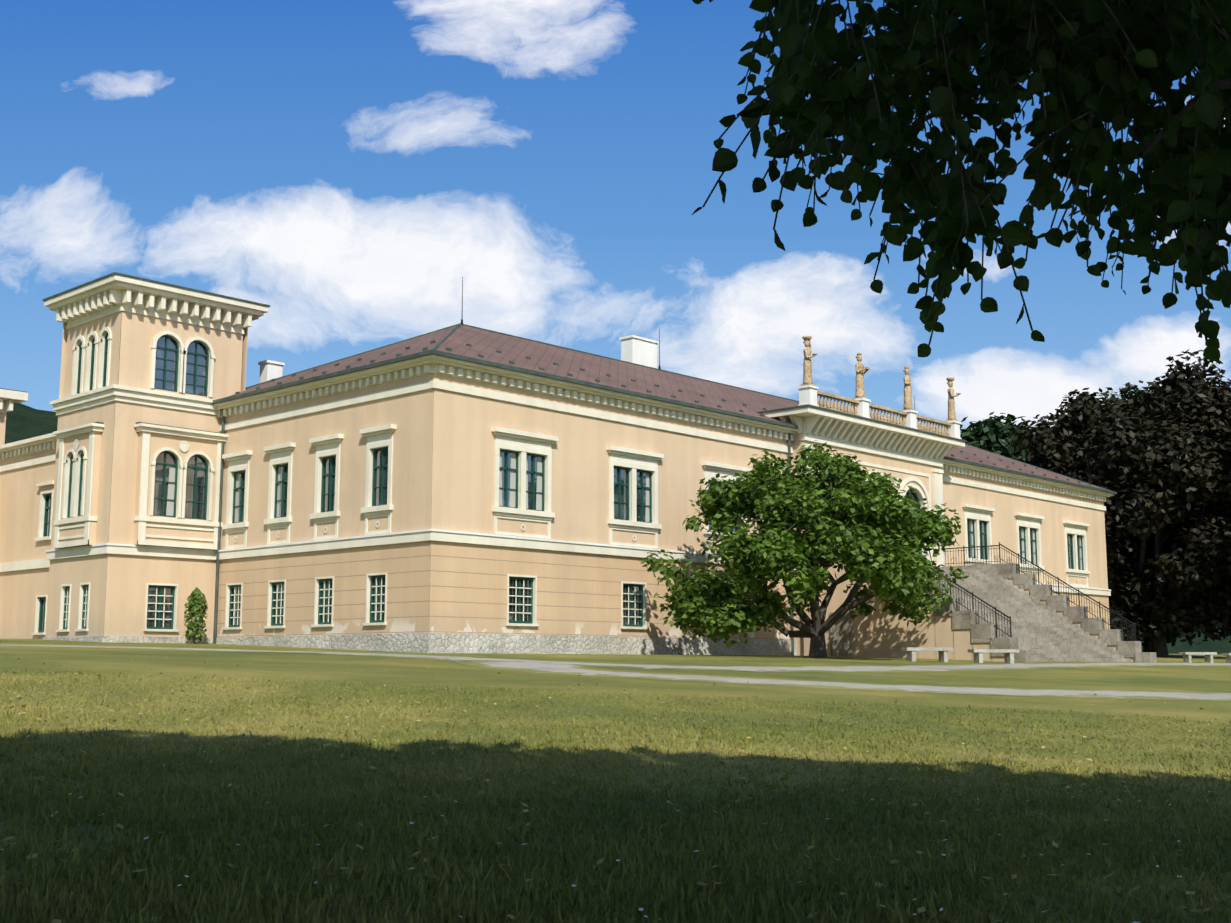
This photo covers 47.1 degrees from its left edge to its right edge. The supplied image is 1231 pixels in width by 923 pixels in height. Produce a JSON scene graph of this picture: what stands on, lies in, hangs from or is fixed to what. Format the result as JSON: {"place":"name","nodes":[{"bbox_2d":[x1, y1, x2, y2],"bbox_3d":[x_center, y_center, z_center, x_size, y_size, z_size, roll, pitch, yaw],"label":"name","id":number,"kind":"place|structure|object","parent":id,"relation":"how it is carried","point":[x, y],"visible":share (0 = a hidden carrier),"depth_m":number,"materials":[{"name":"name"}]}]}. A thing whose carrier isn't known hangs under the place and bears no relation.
{"place":"outdoors","nodes":[
{"label":"outdoors","id":0,"kind":"place"},
{"bbox_2d":[42,272,269,643],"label":"tower","id":1,"kind":"structure","parent":0,"point":[151,370],"depth_m":57.54,"materials":[{"name":"beige paint"}]},
{"bbox_2d":[0,639,1230,922],"bbox_3d":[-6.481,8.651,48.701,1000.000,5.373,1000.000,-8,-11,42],"label":"ground","id":2,"kind":"structure","parent":0,"point":[270,667],"depth_m":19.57,"materials":[{"name":"green plant"}]},
{"bbox_2d":[0,388,56,638],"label":"building wing","id":3,"kind":"structure","parent":2,"relation":"on","point":[27,471],"depth_m":65.43,"materials":[{"name":"beige paint"}]},
{"bbox_2d":[183,587,207,643],"bbox_3d":[-16.789,6.159,56.533,0.996,2.284,0.982,-8,-11,42],"label":"leafy shrub","id":4,"kind":"object","parent":2,"relation":"on","point":[195,601],"visible":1,"depth_m":56.36,"materials":[{"name":"green plant"}]},
{"bbox_2d":[5,403,1230,653],"bbox_3d":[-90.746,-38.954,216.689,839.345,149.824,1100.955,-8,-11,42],"label":"forest hills","id":5,"kind":"structure","parent":2,"relation":"on","point":[23,421],"depth_m":495.24,"materials":[{"name":"green plant"}]},
{"bbox_2d":[211,349,1116,655],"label":"building facade","id":6,"kind":"structure","parent":2,"relation":"on","point":[431,501],"depth_m":55.21,"materials":[{"name":"beige paint"}]},
{"bbox_2d":[228,277,1110,490],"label":"roof","id":7,"kind":"structure","parent":6,"relation":"on","point":[634,368],"depth_m":63.12,"materials":[{"name":"brown tile"}]},
{"bbox_2d":[797,385,960,438],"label":"balustrade","id":8,"kind":"object","parent":6,"relation":"on","point":[809,394],"visible":0.94,"depth_m":69.25,"materials":[{"name":"beige stone"}]},
{"bbox_2d":[801,336,816,385],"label":"statue","id":9,"kind":"object","parent":8,"relation":"on","point":[807,371],"visible":0.98,"depth_m":65.26,"materials":[{"name":"beige stone"}]},
{"bbox_2d":[853,352,869,398],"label":"statue","id":10,"kind":"object","parent":8,"relation":"on","point":[860,372],"visible":0.96,"depth_m":68.41,"materials":[{"name":"beige stone"}]},
{"bbox_2d":[902,366,914,410],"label":"statue","id":11,"kind":"object","parent":8,"relation":"on","point":[907,394],"visible":0.96,"depth_m":71.59,"materials":[{"name":"beige stone"}]},
{"bbox_2d":[946,377,960,421],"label":"statue","id":12,"kind":"object","parent":8,"relation":"on","point":[951,408],"visible":1,"depth_m":74.74,"materials":[{"name":"beige stone"}]},
{"bbox_2d":[640,440,968,657],"bbox_3d":[8.311,3.687,55.548,11.589,9.164,13.322,-8,-11,42],"label":"garden tree","id":13,"kind":"object","parent":2,"relation":"on","point":[842,510],"visible":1,"depth_m":53.37,"materials":[{"name":"green plant"}]},
{"bbox_2d":[455,661,1230,700],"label":"path","id":14,"kind":"structure","parent":2,"relation":"on","point":[550,668],"depth_m":29.73,"materials":[{"name":"grey gravel"}]},
{"bbox_2d":[901,647,953,661],"bbox_3d":[11.519,7.144,52.168,1.900,0.540,0.497,2,-8,-15],"label":"bench","id":15,"kind":"object","parent":2,"relation":"on","point":[942,653],"visible":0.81,"depth_m":52.01,"materials":[{"name":"grey stone"}]},
{"bbox_2d":[692,0,1230,361],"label":"linden tree","id":16,"kind":"object","parent":2,"relation":"on","point":[1091,65],"visible":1,"depth_m":3.87,"materials":[{"name":"green plant"}]},
{"bbox_2d":[803,557,1156,662],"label":"garden staircase","id":17,"kind":"structure","parent":2,"relation":"on","point":[1046,626],"depth_m":62.96,"materials":[{"name":"grey stone"}]},
{"bbox_2d":[806,542,1135,640],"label":"stair railings","id":18,"kind":"object","parent":17,"relation":"on","point":[994,561],"visible":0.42,"depth_m":68.05,"materials":[{"name":"grey metal"}]},
{"bbox_2d":[968,649,1019,663],"bbox_3d":[14.239,7.345,53.166,1.900,0.540,0.490,2,-8,-15],"label":"bench","id":19,"kind":"object","parent":2,"relation":"on","point":[1008,656],"visible":0.88,"depth_m":53.02,"materials":[{"name":"white stone"}]},
{"bbox_2d":[960,412,1170,581],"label":"park tree","id":20,"kind":"object","parent":2,"relation":"on","point":[990,434],"visible":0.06,"depth_m":116.61,"materials":[{"name":"green plant"}]},
{"bbox_2d":[1009,349,1230,656],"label":"beech tree","id":21,"kind":"object","parent":2,"relation":"on","point":[1162,454],"visible":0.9,"depth_m":99.79,"materials":[{"name":"black plant"}]},
{"bbox_2d":[1030,385,1230,651],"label":"beech tree","id":22,"kind":"object","parent":2,"relation":"on","point":[1168,549],"depth_m":111.59,"materials":[{"name":"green plant"}]},
{"bbox_2d":[1179,652,1216,662],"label":"bench","id":23,"kind":"object","parent":2,"relation":"on","point":[1187,657],"visible":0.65,"depth_m":69.72,"materials":[{"name":"white stone"}]},
{"bbox_2d":[1221,462,1230,500],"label":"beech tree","id":24,"kind":"object","parent":2,"relation":"on","point":[1228,486],"visible":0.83,"depth_m":96.52,"materials":[{"name":"green plant"}]},
{"bbox_2d":[1222,653,1230,662],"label":"bench","id":25,"kind":"object","parent":2,"relation":"on","point":[1228,657],"visible":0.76,"depth_m":71.13,"materials":[{"name":"white stone"}]},
{"bbox_2d":[0,644,1230,672],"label":"path","id":26,"kind":"structure","parent":0,"point":[916,668],"depth_m":40.33,"materials":[{"name":"grey gravel"}]},
{"bbox_2d":[0,0,1230,433],"label":"sky","id":27,"kind":"structure","parent":0,"point":[341,168],"materials":[{"name":"blue"}]}
]}

